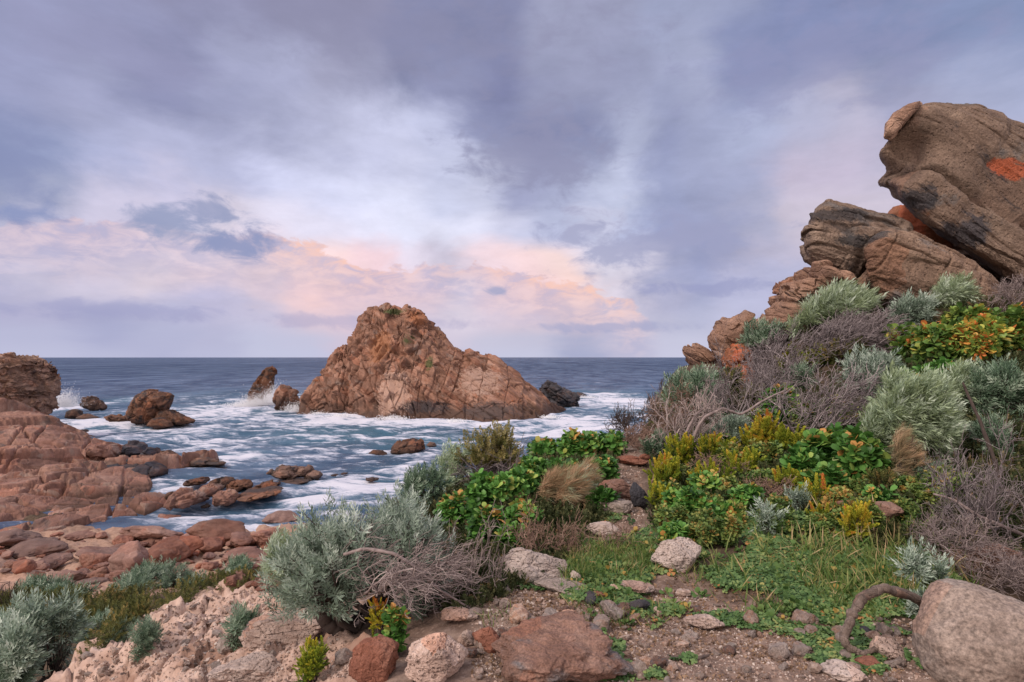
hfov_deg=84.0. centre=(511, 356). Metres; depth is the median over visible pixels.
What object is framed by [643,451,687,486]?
yellow plant
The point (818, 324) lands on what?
scrub bush
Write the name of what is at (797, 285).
boulder
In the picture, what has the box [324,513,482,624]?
dead bush
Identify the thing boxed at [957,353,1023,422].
sage bush
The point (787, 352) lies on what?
yellow plant
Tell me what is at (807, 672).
stone
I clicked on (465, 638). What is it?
stone
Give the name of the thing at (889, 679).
stone
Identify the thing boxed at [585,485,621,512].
round leaf shrub
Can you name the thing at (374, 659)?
red rock
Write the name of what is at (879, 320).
dead bush
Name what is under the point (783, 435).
yellow plant
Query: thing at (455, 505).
round leaf shrub
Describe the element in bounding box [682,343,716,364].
boulder
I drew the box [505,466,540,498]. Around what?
round leaf shrub
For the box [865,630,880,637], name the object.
stone
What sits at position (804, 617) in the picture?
stone
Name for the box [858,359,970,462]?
windblown bush
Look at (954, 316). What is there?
round leaf shrub
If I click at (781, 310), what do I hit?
boulder
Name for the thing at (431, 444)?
sea rock
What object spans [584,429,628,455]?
round leaf shrub
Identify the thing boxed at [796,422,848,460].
round leaf shrub
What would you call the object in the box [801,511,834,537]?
herb
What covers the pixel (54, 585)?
mat bush
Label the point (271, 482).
reef rock
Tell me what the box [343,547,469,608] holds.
bare branch
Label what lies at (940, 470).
herb
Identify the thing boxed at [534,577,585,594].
stone
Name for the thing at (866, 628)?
stone
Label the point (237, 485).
reef rock
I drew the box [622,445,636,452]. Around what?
stone
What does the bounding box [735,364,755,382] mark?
boulder
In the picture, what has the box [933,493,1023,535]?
bare branch
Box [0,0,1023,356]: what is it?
sky
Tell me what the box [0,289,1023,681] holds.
ground
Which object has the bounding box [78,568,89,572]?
boulder
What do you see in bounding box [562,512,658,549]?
dead bush
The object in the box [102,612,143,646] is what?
mat bush
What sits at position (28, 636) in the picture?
silver bush
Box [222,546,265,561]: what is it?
boulder
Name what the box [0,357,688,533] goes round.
sea
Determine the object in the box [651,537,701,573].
limestone rock
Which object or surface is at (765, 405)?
round leaf shrub
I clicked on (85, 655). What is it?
stone
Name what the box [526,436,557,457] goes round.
round leaf shrub
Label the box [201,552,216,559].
boulder
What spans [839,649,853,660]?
stone
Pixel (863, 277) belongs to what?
boulder
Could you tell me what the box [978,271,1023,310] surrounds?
dead bush
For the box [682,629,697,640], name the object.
stone
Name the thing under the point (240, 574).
boulder
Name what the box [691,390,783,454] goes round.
bare branch
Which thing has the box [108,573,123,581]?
boulder
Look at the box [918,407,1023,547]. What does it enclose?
dead bush
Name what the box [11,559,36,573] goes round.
boulder
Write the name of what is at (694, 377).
sage bush
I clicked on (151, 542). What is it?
boulder
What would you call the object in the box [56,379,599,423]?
sea spray
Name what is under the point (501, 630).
stone
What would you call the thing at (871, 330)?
dead bush
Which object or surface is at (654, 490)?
yellow plant
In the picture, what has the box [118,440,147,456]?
shelf boulder
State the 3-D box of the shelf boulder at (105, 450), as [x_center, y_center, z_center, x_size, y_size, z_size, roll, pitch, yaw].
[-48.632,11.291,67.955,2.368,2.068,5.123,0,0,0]
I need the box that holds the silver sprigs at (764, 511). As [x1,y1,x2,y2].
[747,496,789,535]
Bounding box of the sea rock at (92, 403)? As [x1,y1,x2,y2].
[79,396,106,410]
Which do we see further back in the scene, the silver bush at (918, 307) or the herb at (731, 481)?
the silver bush at (918, 307)
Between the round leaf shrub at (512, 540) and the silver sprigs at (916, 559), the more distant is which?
the round leaf shrub at (512, 540)
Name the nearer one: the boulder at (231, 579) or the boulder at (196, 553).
the boulder at (231, 579)
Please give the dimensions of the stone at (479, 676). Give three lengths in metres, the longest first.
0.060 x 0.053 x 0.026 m
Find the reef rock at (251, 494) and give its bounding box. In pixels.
[236,486,283,501]
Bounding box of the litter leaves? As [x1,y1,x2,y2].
[471,575,911,681]
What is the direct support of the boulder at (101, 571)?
on the ground at (430, 623)
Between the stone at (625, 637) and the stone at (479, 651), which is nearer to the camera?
the stone at (479, 651)
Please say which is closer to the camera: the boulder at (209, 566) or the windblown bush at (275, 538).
the windblown bush at (275, 538)
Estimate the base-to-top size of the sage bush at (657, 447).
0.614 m
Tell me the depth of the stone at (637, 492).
6.58 m
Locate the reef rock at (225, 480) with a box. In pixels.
[209,476,234,488]
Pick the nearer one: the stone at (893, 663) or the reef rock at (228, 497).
the stone at (893, 663)
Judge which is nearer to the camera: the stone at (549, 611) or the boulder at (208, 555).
the stone at (549, 611)
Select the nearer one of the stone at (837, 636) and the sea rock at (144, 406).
the stone at (837, 636)
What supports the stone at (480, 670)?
on the ground at (430, 623)
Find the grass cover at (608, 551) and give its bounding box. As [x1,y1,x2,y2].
[476,505,971,626]
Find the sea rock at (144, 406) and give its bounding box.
[125,389,173,424]
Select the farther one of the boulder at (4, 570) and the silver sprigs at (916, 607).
the boulder at (4, 570)
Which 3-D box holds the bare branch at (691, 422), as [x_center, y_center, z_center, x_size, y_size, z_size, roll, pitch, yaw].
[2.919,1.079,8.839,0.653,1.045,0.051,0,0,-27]
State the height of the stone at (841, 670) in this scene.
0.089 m
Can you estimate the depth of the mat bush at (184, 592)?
7.46 m
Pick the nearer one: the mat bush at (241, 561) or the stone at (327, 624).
the stone at (327, 624)
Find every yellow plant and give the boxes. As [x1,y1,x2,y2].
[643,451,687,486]
[644,478,670,509]
[663,432,697,466]
[686,457,736,487]
[695,431,736,463]
[718,446,766,475]
[736,408,779,448]
[768,463,803,494]
[769,422,805,451]
[775,341,799,370]
[792,472,835,507]
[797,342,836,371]
[805,501,831,515]
[835,500,879,539]
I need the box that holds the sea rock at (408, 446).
[390,438,424,454]
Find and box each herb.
[652,502,689,526]
[655,477,682,498]
[679,464,707,482]
[683,508,715,523]
[686,514,723,548]
[696,488,723,501]
[714,441,742,473]
[715,514,744,547]
[717,474,741,499]
[718,433,737,443]
[732,502,748,524]
[739,467,777,490]
[745,405,774,428]
[746,438,784,463]
[759,502,798,535]
[765,492,793,510]
[788,397,831,431]
[801,467,812,481]
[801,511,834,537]
[818,486,854,510]
[824,394,858,415]
[826,507,844,529]
[829,477,866,497]
[837,496,887,533]
[840,410,865,424]
[860,469,892,486]
[888,495,921,524]
[891,472,933,498]
[912,486,946,511]
[922,464,977,491]
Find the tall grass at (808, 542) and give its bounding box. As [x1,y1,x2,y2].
[574,494,999,607]
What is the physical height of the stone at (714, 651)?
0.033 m
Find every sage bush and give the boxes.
[217,601,264,652]
[392,457,453,510]
[638,427,668,460]
[655,362,730,419]
[734,316,790,366]
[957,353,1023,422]
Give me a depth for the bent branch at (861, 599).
3.37 m
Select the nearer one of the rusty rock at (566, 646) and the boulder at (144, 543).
the rusty rock at (566, 646)
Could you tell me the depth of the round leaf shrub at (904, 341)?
12.10 m
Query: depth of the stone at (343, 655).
3.43 m
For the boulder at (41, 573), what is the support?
on the ground at (430, 623)
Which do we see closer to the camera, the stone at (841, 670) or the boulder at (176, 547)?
the stone at (841, 670)
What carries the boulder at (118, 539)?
on the ground at (430, 623)
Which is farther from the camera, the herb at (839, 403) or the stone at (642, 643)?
the herb at (839, 403)
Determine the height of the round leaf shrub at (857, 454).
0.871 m
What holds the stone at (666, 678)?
on the ground at (430, 623)
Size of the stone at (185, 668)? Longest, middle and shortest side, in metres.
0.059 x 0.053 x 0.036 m
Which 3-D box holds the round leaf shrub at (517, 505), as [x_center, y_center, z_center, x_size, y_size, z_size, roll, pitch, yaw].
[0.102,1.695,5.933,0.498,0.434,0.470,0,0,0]
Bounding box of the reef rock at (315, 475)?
[304,470,322,479]
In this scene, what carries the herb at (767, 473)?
on the ground at (430, 623)
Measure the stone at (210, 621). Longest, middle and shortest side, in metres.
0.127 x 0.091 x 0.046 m
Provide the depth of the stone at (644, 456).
9.04 m
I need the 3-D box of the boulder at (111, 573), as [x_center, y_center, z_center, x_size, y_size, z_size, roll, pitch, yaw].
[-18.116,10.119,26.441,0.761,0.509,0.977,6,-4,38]
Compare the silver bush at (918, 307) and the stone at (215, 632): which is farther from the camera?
the silver bush at (918, 307)
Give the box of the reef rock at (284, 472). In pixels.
[266,464,298,479]
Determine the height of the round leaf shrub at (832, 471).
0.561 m
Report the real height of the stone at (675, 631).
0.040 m
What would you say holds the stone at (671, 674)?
on the ground at (430, 623)
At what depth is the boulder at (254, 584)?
6.65 m
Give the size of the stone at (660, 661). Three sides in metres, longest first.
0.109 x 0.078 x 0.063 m
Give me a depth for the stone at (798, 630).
3.55 m
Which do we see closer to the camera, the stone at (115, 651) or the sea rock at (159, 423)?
the stone at (115, 651)
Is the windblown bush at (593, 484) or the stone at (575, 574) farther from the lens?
the windblown bush at (593, 484)
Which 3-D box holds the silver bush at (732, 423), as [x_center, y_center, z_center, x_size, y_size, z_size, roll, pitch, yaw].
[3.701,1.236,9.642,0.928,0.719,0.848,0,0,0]
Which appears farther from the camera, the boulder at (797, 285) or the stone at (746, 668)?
the boulder at (797, 285)
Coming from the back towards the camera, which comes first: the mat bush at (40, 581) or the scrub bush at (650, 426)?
the mat bush at (40, 581)
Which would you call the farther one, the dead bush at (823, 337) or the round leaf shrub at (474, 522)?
the dead bush at (823, 337)
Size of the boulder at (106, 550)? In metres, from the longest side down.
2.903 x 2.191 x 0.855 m
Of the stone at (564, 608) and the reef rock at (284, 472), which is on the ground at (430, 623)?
the stone at (564, 608)
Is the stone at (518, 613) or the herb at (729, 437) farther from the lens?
the herb at (729, 437)
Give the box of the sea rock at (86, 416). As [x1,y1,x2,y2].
[76,413,99,418]
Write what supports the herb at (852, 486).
on the ground at (430, 623)
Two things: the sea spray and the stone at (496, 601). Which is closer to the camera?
the stone at (496, 601)
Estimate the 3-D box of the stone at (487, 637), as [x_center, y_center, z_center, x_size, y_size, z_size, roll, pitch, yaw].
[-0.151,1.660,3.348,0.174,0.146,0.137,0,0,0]
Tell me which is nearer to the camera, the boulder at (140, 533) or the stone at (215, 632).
the stone at (215, 632)
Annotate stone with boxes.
[80,651,93,659]
[97,670,110,676]
[99,666,107,671]
[112,647,121,655]
[181,639,190,643]
[181,666,189,671]
[184,621,192,628]
[188,603,197,609]
[206,619,215,624]
[210,661,220,669]
[212,629,221,636]
[216,633,234,654]
[225,603,242,613]
[314,580,343,635]
[335,648,352,664]
[441,606,477,620]
[457,629,473,646]
[466,647,476,657]
[468,607,482,615]
[472,626,499,653]
[475,673,482,678]
[476,667,483,673]
[477,648,485,653]
[493,598,498,604]
[494,669,501,675]
[498,627,506,636]
[499,599,509,608]
[509,603,528,623]
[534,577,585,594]
[542,607,556,615]
[559,606,568,611]
[570,571,580,578]
[584,590,595,604]
[584,613,590,620]
[586,521,622,536]
[593,614,609,632]
[597,499,633,515]
[599,479,630,499]
[600,599,624,621]
[616,455,647,464]
[617,602,630,617]
[619,634,629,640]
[620,580,654,592]
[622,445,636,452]
[627,613,640,621]
[629,482,648,508]
[629,599,649,609]
[631,659,646,675]
[635,670,645,679]
[638,454,650,459]
[638,639,649,649]
[639,656,651,664]
[649,631,658,637]
[650,656,667,667]
[654,606,661,616]
[660,640,669,646]
[663,676,670,681]
[666,664,676,671]
[667,661,678,669]
[667,671,674,678]
[671,628,680,634]
[675,588,690,596]
[676,640,688,648]
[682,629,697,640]
[683,613,724,628]
[688,636,697,643]
[693,605,701,613]
[695,671,704,679]
[703,659,709,666]
[710,649,719,655]
[722,645,735,654]
[726,642,735,647]
[741,665,752,672]
[743,610,758,623]
[747,630,755,637]
[757,631,763,637]
[759,673,769,678]
[768,641,789,659]
[773,658,786,660]
[778,661,787,670]
[792,609,818,624]
[792,641,809,656]
[794,627,804,633]
[802,670,810,675]
[804,624,817,634]
[807,662,822,673]
[820,659,866,681]
[831,625,841,633]
[835,632,849,642]
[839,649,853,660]
[847,662,860,669]
[853,655,879,665]
[859,626,870,631]
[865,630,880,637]
[869,636,906,660]
[875,623,892,635]
[881,634,895,640]
[882,659,901,668]
[882,677,897,681]
[890,626,900,635]
[890,672,900,679]
[895,656,906,666]
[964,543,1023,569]
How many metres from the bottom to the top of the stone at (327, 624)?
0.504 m
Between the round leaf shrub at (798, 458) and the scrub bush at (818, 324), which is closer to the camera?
the round leaf shrub at (798, 458)
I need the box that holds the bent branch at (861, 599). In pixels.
[839,583,921,655]
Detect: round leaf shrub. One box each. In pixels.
[432,489,476,529]
[460,468,514,507]
[465,502,507,542]
[494,519,529,549]
[503,498,543,527]
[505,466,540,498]
[513,454,565,482]
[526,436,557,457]
[553,427,600,459]
[561,458,580,467]
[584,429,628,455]
[585,453,620,479]
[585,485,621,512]
[657,520,692,540]
[661,485,708,515]
[685,469,723,492]
[690,496,744,526]
[723,481,766,511]
[758,382,800,420]
[779,444,829,472]
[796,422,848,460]
[797,461,848,494]
[831,422,895,479]
[859,484,898,501]
[881,321,923,362]
[892,366,918,383]
[905,320,966,365]
[911,356,956,380]
[937,302,994,327]
[949,313,1014,362]
[989,302,1023,351]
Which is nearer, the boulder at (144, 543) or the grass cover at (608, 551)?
the grass cover at (608, 551)
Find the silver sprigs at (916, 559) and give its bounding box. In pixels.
[883,533,953,589]
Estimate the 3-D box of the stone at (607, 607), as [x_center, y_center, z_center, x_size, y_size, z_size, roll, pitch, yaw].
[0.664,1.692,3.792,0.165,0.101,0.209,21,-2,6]
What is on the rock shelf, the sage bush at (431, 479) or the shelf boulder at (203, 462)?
the shelf boulder at (203, 462)
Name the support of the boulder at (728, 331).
on the ground at (430, 623)
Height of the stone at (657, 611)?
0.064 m
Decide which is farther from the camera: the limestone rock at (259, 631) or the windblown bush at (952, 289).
the windblown bush at (952, 289)
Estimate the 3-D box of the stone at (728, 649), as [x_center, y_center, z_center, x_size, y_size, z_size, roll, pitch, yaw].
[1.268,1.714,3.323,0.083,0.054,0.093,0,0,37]
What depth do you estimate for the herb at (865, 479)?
6.64 m
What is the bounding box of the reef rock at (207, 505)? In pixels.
[201,503,210,508]
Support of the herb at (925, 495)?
on the ground at (430, 623)
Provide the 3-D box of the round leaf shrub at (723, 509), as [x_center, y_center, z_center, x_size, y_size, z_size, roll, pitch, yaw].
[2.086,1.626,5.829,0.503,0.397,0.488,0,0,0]
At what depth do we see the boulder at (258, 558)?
28.58 m
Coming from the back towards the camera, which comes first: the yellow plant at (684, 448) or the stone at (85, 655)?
the yellow plant at (684, 448)
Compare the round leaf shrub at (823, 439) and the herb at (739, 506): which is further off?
the round leaf shrub at (823, 439)
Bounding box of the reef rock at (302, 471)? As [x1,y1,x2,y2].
[295,464,313,476]
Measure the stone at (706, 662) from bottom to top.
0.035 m
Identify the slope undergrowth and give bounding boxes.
[366,288,1023,610]
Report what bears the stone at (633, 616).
on the ground at (430, 623)
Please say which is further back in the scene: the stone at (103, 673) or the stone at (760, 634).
the stone at (103, 673)
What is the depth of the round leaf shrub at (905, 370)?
10.42 m
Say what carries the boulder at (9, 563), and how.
on the ground at (430, 623)
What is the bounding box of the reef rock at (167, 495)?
[164,491,174,499]
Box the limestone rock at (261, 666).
[206,651,281,681]
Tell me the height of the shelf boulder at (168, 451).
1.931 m
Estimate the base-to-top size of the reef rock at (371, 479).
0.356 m
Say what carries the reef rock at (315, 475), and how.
in the sea
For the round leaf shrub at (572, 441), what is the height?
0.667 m
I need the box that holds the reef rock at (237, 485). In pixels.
[226,479,252,491]
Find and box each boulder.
[0,529,42,547]
[0,551,14,558]
[0,568,11,572]
[4,559,17,567]
[9,537,68,558]
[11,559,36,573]
[31,571,45,578]
[35,560,49,570]
[38,552,73,569]
[50,532,63,536]
[53,569,86,580]
[63,530,95,540]
[74,577,109,584]
[75,546,117,556]
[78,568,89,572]
[79,552,111,567]
[85,442,121,460]
[89,566,108,577]
[95,532,106,538]
[96,562,108,567]
[107,459,167,476]
[108,540,148,570]
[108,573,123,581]
[109,569,130,576]
[110,543,125,547]
[112,535,134,544]
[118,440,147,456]
[119,525,183,540]
[140,447,160,454]
[140,541,147,546]
[141,538,157,547]
[148,535,203,565]
[158,450,176,453]
[158,514,180,518]
[180,558,194,563]
[185,518,245,544]
[188,550,200,557]
[189,457,225,467]
[195,563,202,568]
[198,537,224,552]
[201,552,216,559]
[201,561,218,570]
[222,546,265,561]
[223,574,237,585]
[230,531,256,547]
[230,569,251,588]
[245,580,253,587]
[248,561,262,569]
[250,528,283,546]
[251,580,261,586]
[252,554,266,564]
[255,586,270,591]
[262,510,299,522]
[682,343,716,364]
[707,310,754,362]
[721,343,751,370]
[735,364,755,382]
[742,318,765,355]
[759,300,817,339]
[768,260,858,305]
[799,199,913,277]
[857,244,1021,288]
[863,228,1004,309]
[878,102,1023,285]
[883,101,922,140]
[887,205,953,248]
[912,578,1023,681]
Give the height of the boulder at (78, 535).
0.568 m
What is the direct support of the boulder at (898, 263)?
on the ground at (430, 623)
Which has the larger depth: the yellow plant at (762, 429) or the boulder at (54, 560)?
the boulder at (54, 560)
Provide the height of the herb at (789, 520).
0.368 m
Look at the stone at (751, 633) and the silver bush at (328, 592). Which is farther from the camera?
the silver bush at (328, 592)
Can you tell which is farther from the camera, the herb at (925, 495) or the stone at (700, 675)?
the herb at (925, 495)
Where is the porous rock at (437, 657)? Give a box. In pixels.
[405,632,468,681]
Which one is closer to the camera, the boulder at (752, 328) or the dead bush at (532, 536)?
the dead bush at (532, 536)
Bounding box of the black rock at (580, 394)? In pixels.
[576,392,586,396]
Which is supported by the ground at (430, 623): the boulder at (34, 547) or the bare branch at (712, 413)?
the boulder at (34, 547)
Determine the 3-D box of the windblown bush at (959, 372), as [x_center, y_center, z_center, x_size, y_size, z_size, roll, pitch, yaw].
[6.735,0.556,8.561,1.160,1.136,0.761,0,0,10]
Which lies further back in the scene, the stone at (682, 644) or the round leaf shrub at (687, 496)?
the round leaf shrub at (687, 496)
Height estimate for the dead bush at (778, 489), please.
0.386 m
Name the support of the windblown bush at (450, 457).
on the ground at (430, 623)
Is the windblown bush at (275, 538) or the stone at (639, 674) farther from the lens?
the windblown bush at (275, 538)
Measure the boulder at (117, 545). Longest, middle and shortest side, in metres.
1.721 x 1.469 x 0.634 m
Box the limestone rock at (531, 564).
[498,547,566,584]
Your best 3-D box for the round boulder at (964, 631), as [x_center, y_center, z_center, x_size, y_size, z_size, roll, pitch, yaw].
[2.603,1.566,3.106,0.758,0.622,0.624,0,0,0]
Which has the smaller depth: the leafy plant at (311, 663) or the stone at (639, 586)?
the leafy plant at (311, 663)
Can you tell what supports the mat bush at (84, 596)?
on the ground at (430, 623)
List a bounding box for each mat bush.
[0,582,97,620]
[0,585,46,609]
[6,571,72,592]
[12,584,49,595]
[39,574,100,598]
[48,595,125,642]
[62,580,161,617]
[67,605,116,643]
[74,594,159,661]
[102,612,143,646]
[106,585,164,622]
[107,555,194,595]
[114,565,157,587]
[127,614,166,662]
[153,568,225,610]
[174,569,207,587]
[213,552,255,571]
[216,564,261,591]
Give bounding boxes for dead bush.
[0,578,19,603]
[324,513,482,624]
[419,498,519,605]
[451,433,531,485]
[506,491,590,557]
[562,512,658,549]
[601,398,652,443]
[622,422,671,450]
[635,378,670,423]
[640,378,702,432]
[644,375,738,454]
[684,449,751,474]
[696,336,788,421]
[725,356,884,439]
[732,332,819,391]
[733,306,877,369]
[744,473,797,496]
[806,302,912,365]
[849,319,919,350]
[902,501,1023,577]
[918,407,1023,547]
[934,543,993,579]
[937,545,1023,598]
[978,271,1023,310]
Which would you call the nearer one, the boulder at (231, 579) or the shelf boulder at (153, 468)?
the boulder at (231, 579)
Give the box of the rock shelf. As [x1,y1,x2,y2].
[0,398,226,531]
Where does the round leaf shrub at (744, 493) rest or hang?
on the ground at (430, 623)
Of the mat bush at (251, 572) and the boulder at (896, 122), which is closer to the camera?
the mat bush at (251, 572)
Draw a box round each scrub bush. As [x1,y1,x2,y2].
[641,418,662,439]
[656,386,679,413]
[717,364,745,392]
[739,382,767,409]
[783,359,820,389]
[806,322,826,341]
[821,336,872,365]
[862,465,908,487]
[911,457,956,477]
[966,410,1018,454]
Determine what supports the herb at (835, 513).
on the ground at (430, 623)
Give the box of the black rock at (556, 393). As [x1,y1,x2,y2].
[539,380,579,407]
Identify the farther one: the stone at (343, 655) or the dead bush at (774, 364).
the dead bush at (774, 364)
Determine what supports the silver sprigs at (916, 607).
on the ground at (430, 623)
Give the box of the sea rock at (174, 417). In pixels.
[155,409,194,425]
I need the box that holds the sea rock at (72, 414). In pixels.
[64,409,83,418]
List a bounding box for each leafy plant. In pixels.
[292,635,329,681]
[365,596,387,636]
[374,602,410,655]
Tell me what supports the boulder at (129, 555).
on the ground at (430, 623)
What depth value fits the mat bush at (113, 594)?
16.80 m
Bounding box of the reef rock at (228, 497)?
[212,488,240,506]
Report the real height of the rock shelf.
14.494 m
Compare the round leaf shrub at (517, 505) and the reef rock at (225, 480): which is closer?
the round leaf shrub at (517, 505)
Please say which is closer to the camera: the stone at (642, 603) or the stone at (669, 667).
the stone at (669, 667)
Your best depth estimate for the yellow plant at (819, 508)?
5.59 m
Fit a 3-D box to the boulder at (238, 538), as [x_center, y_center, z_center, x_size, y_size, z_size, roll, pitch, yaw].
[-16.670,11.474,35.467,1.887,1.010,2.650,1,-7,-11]
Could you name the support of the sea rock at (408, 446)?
in the sea
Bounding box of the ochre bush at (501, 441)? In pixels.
[452,419,523,474]
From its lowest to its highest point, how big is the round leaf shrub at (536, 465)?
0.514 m
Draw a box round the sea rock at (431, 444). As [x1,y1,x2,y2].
[426,442,436,446]
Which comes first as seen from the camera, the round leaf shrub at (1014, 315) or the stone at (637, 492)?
the stone at (637, 492)
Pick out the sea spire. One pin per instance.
(265, 378)
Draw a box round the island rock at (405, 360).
[296,302,565,421]
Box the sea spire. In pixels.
[248,365,277,405]
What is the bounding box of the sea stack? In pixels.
[0,352,61,414]
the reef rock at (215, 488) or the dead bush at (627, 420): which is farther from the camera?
the reef rock at (215, 488)
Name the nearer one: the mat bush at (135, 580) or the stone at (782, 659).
the stone at (782, 659)
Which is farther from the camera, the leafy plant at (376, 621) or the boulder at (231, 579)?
the boulder at (231, 579)
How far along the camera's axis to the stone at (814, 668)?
3.08 m
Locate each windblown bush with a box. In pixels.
[257,519,325,607]
[436,436,477,490]
[574,465,601,497]
[784,276,888,338]
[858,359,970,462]
[928,270,984,307]
[929,357,997,413]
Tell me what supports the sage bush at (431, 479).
on the ground at (430, 623)
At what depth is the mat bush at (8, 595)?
18.17 m
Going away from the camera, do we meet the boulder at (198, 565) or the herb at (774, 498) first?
the herb at (774, 498)
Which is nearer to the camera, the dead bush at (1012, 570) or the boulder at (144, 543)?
the dead bush at (1012, 570)
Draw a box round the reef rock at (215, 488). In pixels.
[198,483,224,494]
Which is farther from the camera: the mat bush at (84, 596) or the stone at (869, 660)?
the mat bush at (84, 596)
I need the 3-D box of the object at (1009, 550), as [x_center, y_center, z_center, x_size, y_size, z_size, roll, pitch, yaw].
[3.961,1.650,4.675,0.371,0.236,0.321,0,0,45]
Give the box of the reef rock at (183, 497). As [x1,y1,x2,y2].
[163,487,212,510]
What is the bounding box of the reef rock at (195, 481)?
[183,477,209,486]
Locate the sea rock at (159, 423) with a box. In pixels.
[146,417,172,429]
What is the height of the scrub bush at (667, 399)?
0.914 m
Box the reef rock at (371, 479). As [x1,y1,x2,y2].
[366,477,378,481]
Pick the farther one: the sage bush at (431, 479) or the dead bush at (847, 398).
the dead bush at (847, 398)
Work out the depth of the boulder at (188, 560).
30.71 m
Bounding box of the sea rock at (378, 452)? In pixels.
[368,450,386,454]
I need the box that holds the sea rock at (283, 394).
[272,384,299,410]
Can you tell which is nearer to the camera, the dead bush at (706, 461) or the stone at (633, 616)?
the stone at (633, 616)
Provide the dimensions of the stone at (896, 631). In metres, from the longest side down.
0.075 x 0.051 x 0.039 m
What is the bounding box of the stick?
[671,653,710,660]
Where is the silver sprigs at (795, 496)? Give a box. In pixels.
[783,480,816,510]
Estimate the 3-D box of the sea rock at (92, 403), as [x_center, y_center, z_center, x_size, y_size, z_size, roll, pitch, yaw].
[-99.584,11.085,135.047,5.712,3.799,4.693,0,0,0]
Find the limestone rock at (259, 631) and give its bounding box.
[238,608,322,650]
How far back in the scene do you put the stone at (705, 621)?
3.67 m
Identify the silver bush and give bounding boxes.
[0,584,96,681]
[253,477,456,633]
[373,484,423,555]
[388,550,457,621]
[700,411,754,443]
[832,343,907,397]
[882,286,940,325]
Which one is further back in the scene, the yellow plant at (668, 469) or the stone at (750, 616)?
the yellow plant at (668, 469)
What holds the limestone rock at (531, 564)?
on the ground at (430, 623)
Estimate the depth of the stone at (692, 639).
3.49 m
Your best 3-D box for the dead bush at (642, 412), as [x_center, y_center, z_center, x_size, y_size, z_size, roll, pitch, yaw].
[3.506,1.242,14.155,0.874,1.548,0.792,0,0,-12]
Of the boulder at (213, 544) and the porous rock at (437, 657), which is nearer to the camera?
the porous rock at (437, 657)
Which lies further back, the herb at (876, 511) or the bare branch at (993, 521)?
the herb at (876, 511)
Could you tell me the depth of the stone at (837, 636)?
3.42 m
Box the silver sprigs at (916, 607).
[901,585,923,616]
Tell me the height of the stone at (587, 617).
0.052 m
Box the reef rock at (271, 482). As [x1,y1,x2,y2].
[254,479,280,488]
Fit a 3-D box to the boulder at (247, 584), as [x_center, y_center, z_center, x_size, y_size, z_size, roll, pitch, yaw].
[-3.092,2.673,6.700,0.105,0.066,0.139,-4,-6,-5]
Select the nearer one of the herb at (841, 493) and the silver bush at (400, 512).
the silver bush at (400, 512)
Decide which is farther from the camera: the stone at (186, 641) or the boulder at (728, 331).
the boulder at (728, 331)
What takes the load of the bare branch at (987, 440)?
on the ground at (430, 623)
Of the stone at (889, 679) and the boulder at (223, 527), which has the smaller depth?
the stone at (889, 679)
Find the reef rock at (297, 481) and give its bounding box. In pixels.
[281,478,311,484]
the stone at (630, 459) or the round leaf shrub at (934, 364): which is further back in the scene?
the round leaf shrub at (934, 364)
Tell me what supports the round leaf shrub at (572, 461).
on the ground at (430, 623)
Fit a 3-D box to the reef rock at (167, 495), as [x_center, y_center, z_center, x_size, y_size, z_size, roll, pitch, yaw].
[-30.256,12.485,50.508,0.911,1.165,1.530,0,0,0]
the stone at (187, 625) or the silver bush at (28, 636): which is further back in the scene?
the silver bush at (28, 636)
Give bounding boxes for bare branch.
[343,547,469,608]
[685,392,714,432]
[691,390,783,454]
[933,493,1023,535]
[962,382,999,479]
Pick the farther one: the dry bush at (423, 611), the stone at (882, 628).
the dry bush at (423, 611)
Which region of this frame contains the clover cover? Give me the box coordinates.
[485,507,962,681]
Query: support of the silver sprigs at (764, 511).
on the ground at (430, 623)
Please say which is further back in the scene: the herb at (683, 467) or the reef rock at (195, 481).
the reef rock at (195, 481)
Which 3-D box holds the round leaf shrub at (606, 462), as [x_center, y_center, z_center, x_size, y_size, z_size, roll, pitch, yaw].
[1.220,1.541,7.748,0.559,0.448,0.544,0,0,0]
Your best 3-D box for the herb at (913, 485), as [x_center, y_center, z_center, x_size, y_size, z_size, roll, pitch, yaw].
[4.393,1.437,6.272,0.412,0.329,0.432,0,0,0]
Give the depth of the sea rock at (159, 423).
102.81 m
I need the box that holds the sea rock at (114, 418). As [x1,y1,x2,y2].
[104,414,128,421]
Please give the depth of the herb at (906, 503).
5.56 m
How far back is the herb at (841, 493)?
6.00 m
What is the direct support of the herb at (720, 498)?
on the ground at (430, 623)
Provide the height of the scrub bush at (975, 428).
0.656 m
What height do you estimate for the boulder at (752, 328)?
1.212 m
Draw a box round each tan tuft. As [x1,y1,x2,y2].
[536,453,604,508]
[887,422,934,478]
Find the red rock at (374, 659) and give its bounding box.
[348,634,398,681]
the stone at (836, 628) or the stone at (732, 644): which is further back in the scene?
the stone at (836, 628)
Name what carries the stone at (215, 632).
on the ground at (430, 623)
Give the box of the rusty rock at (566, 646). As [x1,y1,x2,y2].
[491,610,633,681]
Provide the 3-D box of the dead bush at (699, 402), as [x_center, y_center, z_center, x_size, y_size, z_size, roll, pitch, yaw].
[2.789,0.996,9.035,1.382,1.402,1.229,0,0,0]
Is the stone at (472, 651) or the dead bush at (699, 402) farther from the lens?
the dead bush at (699, 402)
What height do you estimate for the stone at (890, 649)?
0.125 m
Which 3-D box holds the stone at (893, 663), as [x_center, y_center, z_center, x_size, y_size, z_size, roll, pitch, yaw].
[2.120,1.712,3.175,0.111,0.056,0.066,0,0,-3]
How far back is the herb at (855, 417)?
9.01 m

